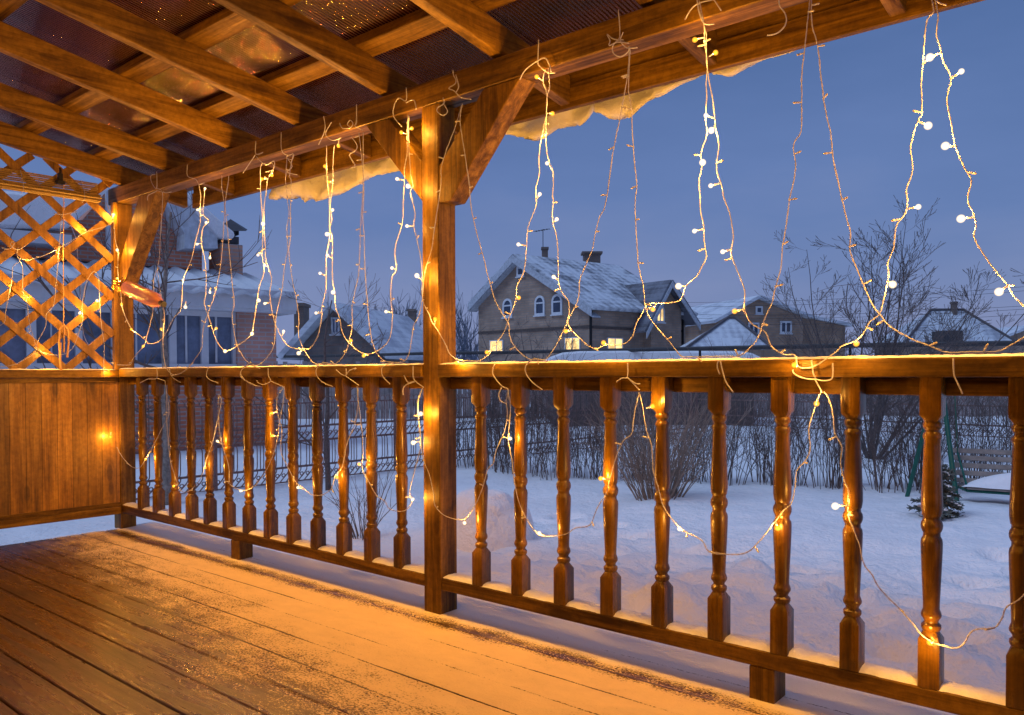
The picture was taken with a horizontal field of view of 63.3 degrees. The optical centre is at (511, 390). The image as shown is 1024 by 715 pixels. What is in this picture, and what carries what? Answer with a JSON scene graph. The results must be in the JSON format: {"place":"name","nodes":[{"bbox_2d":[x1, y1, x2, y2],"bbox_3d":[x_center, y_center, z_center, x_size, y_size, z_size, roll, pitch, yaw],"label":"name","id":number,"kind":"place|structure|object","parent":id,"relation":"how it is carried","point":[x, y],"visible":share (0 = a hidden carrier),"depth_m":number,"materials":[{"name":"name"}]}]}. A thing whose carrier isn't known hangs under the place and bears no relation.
{"place":"outdoors","nodes":[
{"label":"outdoors","id":0,"kind":"place"},
{"bbox_2d":[0,389,1013,714],"bbox_3d":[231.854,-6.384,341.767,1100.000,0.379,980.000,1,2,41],"label":"ground","id":1,"kind":"structure","parent":0,"point":[976,569],"depth_m":6.28,"materials":[{"name":"snow"}]},
{"bbox_2d":[1,184,271,504],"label":"bare tree","id":2,"kind":"object","parent":1,"relation":"on","point":[166,469],"visible":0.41,"depth_m":8.34,"materials":[{"name":"brown plant"}]},
{"bbox_2d":[0,185,299,451],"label":"veranda house","id":3,"kind":"structure","parent":1,"relation":"on","point":[185,345],"depth_m":14.55,"materials":[{"name":"red brick"}]},
{"bbox_2d":[0,302,236,368],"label":"window frame","id":4,"kind":"structure","parent":3,"relation":"in","point":[172,340],"depth_m":14.14,"materials":[{"name":"wood"}]},
{"bbox_2d":[234,268,388,490],"bbox_3d":[-2.121,-0.131,9.141,1.549,2.609,1.457,0,1,6],"label":"bare tree","id":5,"kind":"object","parent":1,"relation":"on","point":[326,445],"visible":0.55,"depth_m":9.24,"materials":[{"name":"brown plant"}]},
{"bbox_2d":[277,302,422,409],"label":"gabled house","id":6,"kind":"structure","parent":1,"relation":"on","point":[401,337],"depth_m":29.84,"materials":[{"name":"brick"}]},
{"bbox_2d":[329,317,341,335],"bbox_3d":[-6.308,-2.293,29.655,0.422,0.654,0.120,0,1,12],"label":"window","id":7,"kind":"structure","parent":6,"relation":"in","point":[334,325],"depth_m":29.66,"materials":[{"name":"white glass"}]},
{"bbox_2d":[324,441,396,539],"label":"bare shrub","id":8,"kind":"object","parent":1,"relation":"on","point":[365,522],"visible":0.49,"depth_m":6.56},
{"bbox_2d":[135,390,692,499],"bbox_3d":[-0.700,0.613,12.306,0.045,1.280,13.247,1,2,42],"label":"metal fence","id":9,"kind":"object","parent":1,"relation":"on","point":[306,465],"visible":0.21,"depth_m":10.56,"materials":[{"name":"metal"}]},
{"bbox_2d":[350,281,478,361],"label":"distant woods","id":10,"kind":"object","parent":1,"relation":"on","point":[461,340],"visible":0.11,"depth_m":93.83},
{"bbox_2d":[0,529,850,714],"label":"deck","id":11,"kind":"structure","parent":1,"relation":"on","point":[64,650],"depth_m":3.01,"materials":[{"name":"brown wood"}]},
{"bbox_2d":[118,365,423,585],"bbox_3d":[-1.421,0.394,4.459,2.864,1.040,0.116,1,2,41],"label":"balustrade","id":12,"kind":"object","parent":11,"relation":"on","point":[370,380],"visible":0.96,"depth_m":4.26,"materials":[{"name":"brown wood"}]},
{"bbox_2d":[157,378,221,492],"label":"light string","id":13,"kind":"object","parent":12,"relation":"hanging from","point":[168,439],"visible":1,"depth_m":4.83,"materials":[{"name":"white metal"}]},
{"bbox_2d":[218,381,284,490],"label":"light string","id":14,"kind":"object","parent":12,"relation":"hanging from","point":[272,435],"visible":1,"depth_m":4.28,"materials":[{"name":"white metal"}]},
{"bbox_2d":[120,363,422,368],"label":"rail snow","id":15,"kind":"structure","parent":12,"relation":"on","point":[283,366],"depth_m":4.13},
{"bbox_2d":[123,502,423,573],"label":"rail snow","id":16,"kind":"structure","parent":12,"relation":"on","point":[360,555],"depth_m":4.11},
{"bbox_2d":[274,387,357,495],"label":"light string","id":17,"kind":"object","parent":12,"relation":"hanging from","point":[337,474],"visible":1,"depth_m":3.93,"materials":[{"name":"white metal"}]},
{"bbox_2d":[356,387,421,511],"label":"light string","id":18,"kind":"object","parent":12,"relation":"hanging from","point":[412,442],"visible":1,"depth_m":3.55,"materials":[{"name":"white plastic"}]},
{"bbox_2d":[31,522,945,714],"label":"deck snow","id":19,"kind":"structure","parent":11,"relation":"on","point":[412,649],"depth_m":2.98,"materials":[{"name":"snow"}]},
{"bbox_2d":[0,0,983,615],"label":"porch","id":20,"kind":"object","parent":11,"relation":"on","point":[178,90],"visible":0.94,"depth_m":3.49,"materials":[{"name":"brown wood"}]},
{"bbox_2d":[0,147,120,528],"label":"lattice screen","id":21,"kind":"object","parent":20,"relation":"attached to","point":[59,456],"visible":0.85,"depth_m":5.08,"materials":[{"name":"brown wood"}]},
{"bbox_2d":[1,241,93,355],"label":"light string","id":22,"kind":"object","parent":21,"relation":"hanging from","point":[17,249],"visible":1,"depth_m":4.92,"materials":[{"name":"white plastic"}]},
{"bbox_2d":[0,167,101,369],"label":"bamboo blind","id":23,"kind":"object","parent":21,"relation":"hanging from","point":[34,188],"visible":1,"depth_m":4.99,"materials":[{"name":"brown wood"}]},
{"bbox_2d":[111,277,166,307],"bbox_3d":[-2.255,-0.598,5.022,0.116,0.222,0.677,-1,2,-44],"label":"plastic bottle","id":24,"kind":"object","parent":20,"relation":"attached to","point":[141,293],"visible":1,"depth_m":4.95,"materials":[{"name":"brown"}]},
{"bbox_2d":[105,165,203,343],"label":"light string","id":25,"kind":"object","parent":20,"relation":"hanging from","point":[185,272],"visible":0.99,"depth_m":4.78,"materials":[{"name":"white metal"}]},
{"bbox_2d":[140,172,224,382],"bbox_3d":[-1.912,-0.669,4.769,1.009,1.259,0.027,1,2,41],"label":"light string","id":26,"kind":"object","parent":20,"relation":"hanging from","point":[159,284],"visible":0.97,"depth_m":4.81,"materials":[{"name":"clear plastic"}]},
{"bbox_2d":[197,141,274,351],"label":"light string","id":27,"kind":"object","parent":20,"relation":"hanging from","point":[259,253],"visible":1,"depth_m":4.25,"materials":[{"name":"white plastic"}]},
{"bbox_2d":[225,155,296,386],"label":"light string","id":28,"kind":"object","parent":20,"relation":"hanging from","point":[279,289],"visible":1,"depth_m":4.24,"materials":[{"name":"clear plastic"}]},
{"bbox_2d":[261,132,331,353],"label":"light string","id":29,"kind":"object","parent":20,"relation":"hanging from","point":[326,251],"visible":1,"depth_m":4.02,"materials":[{"name":"white plastic"}]},
{"bbox_2d":[286,133,363,386],"bbox_3d":[-0.878,-0.583,3.867,0.583,1.129,0.024,1,2,41],"label":"light string","id":30,"kind":"object","parent":20,"relation":"hanging from","point":[317,365],"visible":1,"depth_m":3.77,"materials":[{"name":"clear plastic"}]},
{"bbox_2d":[269,158,398,201],"bbox_3d":[-0.759,-1.303,4.663,1.878,0.406,0.273,1,2,41],"label":"snow overhang","id":31,"kind":"object","parent":20,"relation":"hanging from","point":[316,188],"visible":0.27,"depth_m":4.78,"materials":[{"name":"snow"}]},
{"bbox_2d":[318,115,409,355],"bbox_3d":[-0.674,-0.708,3.660,0.652,1.127,0.056,1,2,41],"label":"light string","id":32,"kind":"object","parent":20,"relation":"hanging from","point":[331,222],"visible":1,"depth_m":3.73,"materials":[{"name":"white plastic"}]},
{"bbox_2d":[354,98,461,387],"bbox_3d":[-0.454,-0.643,3.495,0.666,1.258,0.026,1,2,41],"label":"light string","id":33,"kind":"object","parent":20,"relation":"hanging from","point":[431,247],"visible":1,"depth_m":3.50,"materials":[{"name":"clear plastic"}]},
{"bbox_2d":[402,375,508,523],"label":"light string","id":34,"kind":"object","parent":20,"relation":"hanging from","point":[423,458],"visible":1,"depth_m":3.38,"materials":[{"name":"white plastic"}]},
{"bbox_2d":[393,57,551,388],"bbox_3d":[-0.198,-0.637,3.246,0.862,1.259,0.055,1,2,41],"label":"light string","id":35,"kind":"object","parent":20,"relation":"hanging from","point":[518,244],"visible":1,"depth_m":3.16,"materials":[{"name":"white plastic"}]},
{"bbox_2d":[449,46,629,389],"bbox_3d":[0.065,-0.636,3.041,0.853,1.266,0.029,1,2,41],"label":"light string","id":36,"kind":"object","parent":20,"relation":"hanging from","point":[606,195],"visible":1,"depth_m":3.03,"materials":[{"name":"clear plastic"}]},
{"bbox_2d":[506,104,593,140],"bbox_3d":[0.199,-1.315,3.803,0.504,0.352,0.313,1,2,41],"label":"snow overhang","id":37,"kind":"object","parent":20,"relation":"hanging from","point":[532,130],"visible":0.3,"depth_m":3.74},
{"bbox_2d":[537,0,721,381],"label":"light string","id":38,"kind":"object","parent":20,"relation":"hanging from","point":[702,162],"visible":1,"depth_m":2.69,"materials":[{"name":"white plastic"}]},
{"bbox_2d":[594,50,795,119],"bbox_3d":[0.764,-1.314,3.317,0.960,0.344,0.281,1,2,41],"label":"snow overhang","id":39,"kind":"object","parent":20,"relation":"hanging from","point":[610,109],"visible":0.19,"depth_m":3.47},
{"bbox_2d":[607,0,813,392],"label":"light string","id":40,"kind":"object","parent":20,"relation":"hanging from","point":[619,40],"visible":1,"depth_m":2.55,"materials":[{"name":"white plastic"}]},
{"bbox_2d":[698,0,934,391],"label":"light string","id":41,"kind":"object","parent":20,"relation":"hanging from","point":[892,220],"visible":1,"depth_m":2.33,"materials":[{"name":"white plastic"}]},
{"bbox_2d":[811,0,1023,393],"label":"light string","id":42,"kind":"object","parent":20,"relation":"hanging from","point":[934,343],"visible":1,"depth_m":2.29,"materials":[{"name":"clear plastic"}]},
{"bbox_2d":[931,0,1023,306],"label":"light string","id":43,"kind":"object","parent":20,"relation":"hanging from","point":[974,173],"visible":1,"depth_m":2.10,"materials":[{"name":"white plastic"}]},
{"bbox_2d":[438,356,1023,714],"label":"balustrade","id":44,"kind":"object","parent":11,"relation":"on","point":[929,381],"visible":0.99,"depth_m":2.50,"materials":[{"name":"brown wood"}]},
{"bbox_2d":[498,377,639,536],"bbox_3d":[0.180,0.242,2.951,0.630,0.582,0.040,1,2,41],"label":"light string","id":45,"kind":"object","parent":44,"relation":"hanging from","point":[633,383],"visible":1,"depth_m":2.94,"materials":[{"name":"clear plastic"}]},
{"bbox_2d":[443,573,1005,705],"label":"rail snow","id":46,"kind":"structure","parent":44,"relation":"on","point":[965,690],"depth_m":2.52,"materials":[{"name":"snow"}]},
{"bbox_2d":[639,392,821,554],"bbox_3d":[0.642,0.254,2.548,0.612,0.511,0.039,1,2,41],"label":"light string","id":47,"kind":"object","parent":44,"relation":"hanging from","point":[717,553],"visible":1,"depth_m":2.52,"materials":[{"name":"clear plastic"}]},
{"bbox_2d":[442,353,1023,363],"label":"rail snow","id":48,"kind":"structure","parent":44,"relation":"on","point":[846,357],"depth_m":2.50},
{"bbox_2d":[823,391,1023,648],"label":"light string","id":49,"kind":"object","parent":44,"relation":"hanging from","point":[900,609],"visible":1,"depth_m":2.26,"materials":[{"name":"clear plastic"}]},
{"bbox_2d":[422,390,474,466],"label":"bare shrub","id":50,"kind":"object","parent":1,"relation":"on","point":[463,422],"visible":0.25,"depth_m":11.50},
{"bbox_2d":[418,343,506,467],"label":"bare shrub","id":51,"kind":"object","parent":1,"relation":"on","point":[463,425],"visible":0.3,"depth_m":11.70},
{"bbox_2d":[456,391,510,467],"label":"bare shrub","id":52,"kind":"object","parent":1,"relation":"on","point":[469,453],"visible":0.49,"depth_m":11.47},
{"bbox_2d":[456,487,533,552],"bbox_3d":[-0.228,1.272,6.596,0.839,1.033,0.838,1,2,41],"label":"snow pile","id":53,"kind":"object","parent":1,"relation":"on","point":[500,530],"visible":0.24,"depth_m":6.28,"materials":[{"name":"snow"}]},
{"bbox_2d":[458,318,531,419],"bbox_3d":[-0.468,-0.502,21.988,2.047,2.924,1.736,1,2,41],"label":"bare tree","id":54,"kind":"object","parent":1,"relation":"on","point":[493,353],"visible":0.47,"depth_m":22.12,"materials":[{"name":"brown plant"}]},
{"bbox_2d":[460,361,531,470],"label":"bare shrub","id":55,"kind":"object","parent":1,"relation":"on","point":[492,430],"visible":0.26,"depth_m":11.13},
{"bbox_2d":[465,389,537,472],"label":"bare shrub","id":56,"kind":"object","parent":1,"relation":"on","point":[489,431],"visible":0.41,"depth_m":10.81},
{"bbox_2d":[472,390,548,473],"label":"bare shrub","id":57,"kind":"object","parent":1,"relation":"on","point":[496,429],"visible":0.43,"depth_m":10.70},
{"bbox_2d":[486,356,544,469],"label":"bare shrub","id":58,"kind":"object","parent":1,"relation":"on","point":[505,422],"visible":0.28,"depth_m":10.93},
{"bbox_2d":[496,399,556,476],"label":"bare shrub","id":59,"kind":"object","parent":1,"relation":"on","point":[537,460],"visible":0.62,"depth_m":10.42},
{"bbox_2d":[492,343,604,472],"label":"bare shrub","id":60,"kind":"object","parent":1,"relation":"on","point":[536,422],"visible":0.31,"depth_m":10.79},
{"bbox_2d":[505,340,598,479],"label":"bare shrub","id":61,"kind":"object","parent":1,"relation":"on","point":[543,425],"visible":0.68,"depth_m":10.10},
{"bbox_2d":[493,343,616,474],"bbox_3d":[0.741,0.241,10.623,1.208,1.707,1.736,1,2,41],"label":"bare shrub","id":62,"kind":"object","parent":1,"relation":"on","point":[553,468],"visible":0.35,"depth_m":10.65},
{"bbox_2d":[530,346,591,476],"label":"bare shrub","id":63,"kind":"object","parent":1,"relation":"on","point":[556,428],"visible":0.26,"depth_m":10.51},
{"bbox_2d":[541,352,623,479],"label":"bare shrub","id":64,"kind":"object","parent":1,"relation":"on","point":[596,461],"visible":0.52,"depth_m":10.06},
{"bbox_2d":[468,229,700,395],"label":"brick house","id":65,"kind":"structure","parent":1,"relation":"on","point":[609,309],"depth_m":42.68,"materials":[{"name":"brick"}]},
{"bbox_2d":[501,299,512,318],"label":"window","id":66,"kind":"structure","parent":65,"relation":"in","point":[507,306],"depth_m":44.22,"materials":[{"name":"white glass"}]},
{"bbox_2d":[533,295,545,316],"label":"window","id":67,"kind":"structure","parent":65,"relation":"in","point":[539,303],"depth_m":42.47,"materials":[{"name":"white glass"}]},
{"bbox_2d":[550,294,563,315],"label":"window","id":68,"kind":"structure","parent":65,"relation":"in","point":[557,301],"depth_m":41.57,"materials":[{"name":"white glass"}]},
{"bbox_2d":[544,358,641,477],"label":"bare shrub","id":69,"kind":"object","parent":1,"relation":"on","point":[581,419],"visible":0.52,"depth_m":10.29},
{"bbox_2d":[547,391,642,479],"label":"bare shrub","id":70,"kind":"object","parent":1,"relation":"on","point":[593,453],"visible":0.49,"depth_m":10.12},
{"bbox_2d":[589,392,655,480],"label":"bare shrub","id":71,"kind":"object","parent":1,"relation":"on","point":[635,438],"visible":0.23,"depth_m":10.04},
{"bbox_2d":[581,332,665,478],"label":"bare shrub","id":72,"kind":"object","parent":1,"relation":"on","point":[617,411],"visible":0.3,"depth_m":10.31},
{"bbox_2d":[569,351,682,479],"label":"bare shrub","id":73,"kind":"object","parent":1,"relation":"on","point":[638,423],"visible":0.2,"depth_m":10.35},
{"bbox_2d":[276,360,1007,418],"bbox_3d":[2.833,0.054,24.008,28.405,1.900,0.035,0,1,0],"label":"plank fence","id":74,"kind":"object","parent":1,"relation":"on","point":[379,408],"visible":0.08,"depth_m":24.00,"materials":[{"name":"wood"}]},
{"bbox_2d":[531,341,757,500],"bbox_3d":[1.344,0.288,8.508,2.012,1.661,2.033,1,2,41],"label":"bare shrub","id":75,"kind":"object","parent":1,"relation":"on","point":[677,470],"visible":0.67,"depth_m":8.32,"materials":[{"name":"plant"}]},
{"bbox_2d":[276,340,1023,413],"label":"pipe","id":76,"kind":"object","parent":1,"relation":"on","point":[757,347],"visible":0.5,"depth_m":19.18,"materials":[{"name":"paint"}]},
{"bbox_2d":[546,351,760,426],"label":"long shed","id":77,"kind":"structure","parent":1,"relation":"on","point":[610,355],"depth_m":20.01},
{"bbox_2d":[636,357,731,482],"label":"bare shrub","id":78,"kind":"object","parent":1,"relation":"on","point":[692,434],"visible":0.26,"depth_m":9.80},
{"bbox_2d":[673,395,732,481],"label":"bare shrub","id":79,"kind":"object","parent":1,"relation":"on","point":[696,478],"visible":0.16,"depth_m":9.89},
{"bbox_2d":[680,316,769,356],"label":"pyramid roofed house","id":80,"kind":"structure","parent":1,"relation":"on","point":[730,330],"depth_m":38.61,"materials":[{"name":"beige brick"}]},
{"bbox_2d":[676,393,774,484],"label":"bare shrub","id":81,"kind":"object","parent":1,"relation":"on","point":[728,424],"visible":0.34,"depth_m":9.60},
{"bbox_2d":[693,392,760,479],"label":"bare shrub","id":82,"kind":"object","parent":1,"relation":"on","point":[729,439],"visible":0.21,"depth_m":10.02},
{"bbox_2d":[683,325,795,485],"bbox_3d":[2.409,0.165,9.415,1.456,1.886,1.562,1,2,41],"label":"bare shrub","id":83,"kind":"object","parent":1,"relation":"on","point":[733,449],"visible":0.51,"depth_m":9.37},
{"bbox_2d":[686,295,813,357],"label":"ochre house","id":84,"kind":"structure","parent":1,"relation":"on","point":[756,311],"depth_m":56.08,"materials":[{"name":"brick"}]},
{"bbox_2d":[688,287,1022,324],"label":"power line","id":85,"kind":"object","parent":84,"relation":"attached to","point":[863,313],"visible":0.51,"depth_m":49.85,"materials":[{"name":"metal"}]},
{"bbox_2d":[722,332,810,482],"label":"bare shrub","id":86,"kind":"object","parent":1,"relation":"on","point":[749,429],"visible":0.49,"depth_m":9.61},
{"bbox_2d":[731,335,833,484],"bbox_3d":[3.002,0.172,9.370,1.592,1.831,1.184,1,2,41],"label":"bare shrub","id":87,"kind":"object","parent":1,"relation":"on","point":[771,450],"visible":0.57,"depth_m":9.36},
{"bbox_2d":[748,394,834,485],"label":"bare shrub","id":88,"kind":"object","parent":1,"relation":"on","point":[793,442],"visible":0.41,"depth_m":9.45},
{"bbox_2d":[744,393,840,485],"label":"bare shrub","id":89,"kind":"object","parent":1,"relation":"on","point":[767,462],"visible":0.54,"depth_m":9.30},
{"bbox_2d":[771,394,879,488],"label":"bare shrub","id":90,"kind":"object","parent":1,"relation":"on","point":[836,460],"visible":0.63,"depth_m":9.14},
{"bbox_2d":[803,316,852,356],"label":"annex house","id":91,"kind":"structure","parent":1,"relation":"on","point":[826,330],"depth_m":56.98,"materials":[{"name":"brick"}]},
{"bbox_2d":[794,394,887,488],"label":"bare shrub","id":92,"kind":"object","parent":1,"relation":"on","point":[826,436],"visible":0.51,"depth_m":9.21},
{"bbox_2d":[695,392,1010,443],"bbox_3d":[7.899,0.434,12.829,0.048,1.560,12.069,-1,2,-43],"label":"metal fence","id":93,"kind":"object","parent":1,"relation":"on","point":[771,417],"visible":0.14,"depth_m":15.30,"materials":[{"name":"metal"}]},
{"bbox_2d":[799,330,911,487],"bbox_3d":[3.820,0.202,9.231,1.196,1.802,1.074,0,1,24],"label":"bare shrub","id":94,"kind":"object","parent":1,"relation":"on","point":[839,414],"visible":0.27,"depth_m":9.25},
{"bbox_2d":[807,395,915,492],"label":"bare shrub","id":95,"kind":"object","parent":1,"relation":"on","point":[874,448],"visible":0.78,"depth_m":8.82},
{"bbox_2d":[817,395,920,488],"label":"bare shrub","id":96,"kind":"object","parent":1,"relation":"on","point":[884,465],"visible":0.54,"depth_m":9.02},
{"bbox_2d":[754,196,1023,459],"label":"bare tree","id":97,"kind":"object","parent":1,"relation":"on","point":[893,351],"visible":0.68,"depth_m":11.95,"materials":[{"name":"brown plant"}]},
{"bbox_2d":[838,345,965,486],"bbox_3d":[4.343,0.289,9.137,1.362,1.586,1.234,0,1,13],"label":"bare shrub","id":98,"kind":"object","parent":1,"relation":"on","point":[885,412],"visible":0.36,"depth_m":9.15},
{"bbox_2d":[863,395,981,492],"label":"bare shrub","id":99,"kind":"object","parent":1,"relation":"on","point":[900,466],"visible":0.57,"depth_m":8.81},
{"bbox_2d":[878,395,975,490],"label":"bare shrub","id":100,"kind":"object","parent":1,"relation":"on","point":[903,460],"visible":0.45,"depth_m":8.88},
{"bbox_2d":[872,347,985,489],"bbox_3d":[4.489,0.302,8.866,1.292,1.612,1.235,0,1,23],"label":"bare shrub","id":101,"kind":"object","parent":1,"relation":"on","point":[897,413],"visible":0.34,"depth_m":8.91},
{"bbox_2d":[906,461,964,519],"bbox_3d":[3.657,0.936,7.132,0.545,0.684,0.554,1,2,41],"label":"spruce","id":102,"kind":"object","parent":1,"relation":"on","point":[949,490],"visible":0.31,"depth_m":7.06,"materials":[{"name":"green plant"}]},
{"bbox_2d":[876,301,1015,355],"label":"hip roofed house","id":103,"kind":"structure","parent":1,"relation":"on","point":[991,332],"depth_m":46.97,"materials":[{"name":"beige brick"}]},
{"bbox_2d":[932,330,962,341],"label":"dormer","id":104,"kind":"object","parent":103,"relation":"attached to","point":[947,337],"visible":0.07,"depth_m":44.90,"materials":[{"name":"wood"}]},
{"bbox_2d":[883,335,1011,482],"bbox_3d":[4.717,0.255,8.865,1.317,1.707,1.405,1,2,41],"label":"bare shrub","id":105,"kind":"object","parent":1,"relation":"on","point":[953,419],"visible":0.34,"depth_m":8.79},
{"bbox_2d":[905,396,1011,500],"bbox_3d":[4.835,0.478,7.649,2.317,1.388,0.482,1,1,35],"label":"swing bench","id":106,"kind":"object","parent":1,"relation":"on","point":[964,480],"visible":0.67,"depth_m":7.96,"materials":[{"name":"green paint"}]},
{"bbox_2d":[962,473,1010,489],"bbox_3d":[4.856,0.826,7.543,1.334,0.153,0.338,1,1,35],"label":"snow heap","id":107,"kind":"object","parent":106,"relation":"on","point":[1000,481],"visible":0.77,"depth_m":7.68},
{"bbox_2d":[912,396,1011,478],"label":"bare shrub","id":108,"kind":"object","parent":1,"relation":"on","point":[982,433],"visible":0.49,"depth_m":8.98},
{"bbox_2d":[918,396,1011,477],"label":"bare shrub","id":109,"kind":"object","parent":1,"relation":"on","point":[976,403],"visible":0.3,"depth_m":8.99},
{"bbox_2d":[952,396,1011,471],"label":"bare shrub","id":110,"kind":"object","parent":1,"relation":"on","point":[1010,447],"visible":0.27,"depth_m":9.27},
{"bbox_2d":[959,396,1010,472],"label":"bare shrub","id":111,"kind":"object","parent":1,"relation":"on","point":[1006,418],"visible":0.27,"depth_m":9.16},
{"bbox_2d":[997,325,1023,353],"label":"house","id":112,"kind":"structure","parent":1,"relation":"on","point":[1019,332],"depth_m":70.01,"materials":[{"name":"beige brick"}]},
{"bbox_2d":[0,0,1023,364],"label":"sky","id":113,"kind":"structure","parent":0,"point":[871,80],"materials":[{"name":"blue"}]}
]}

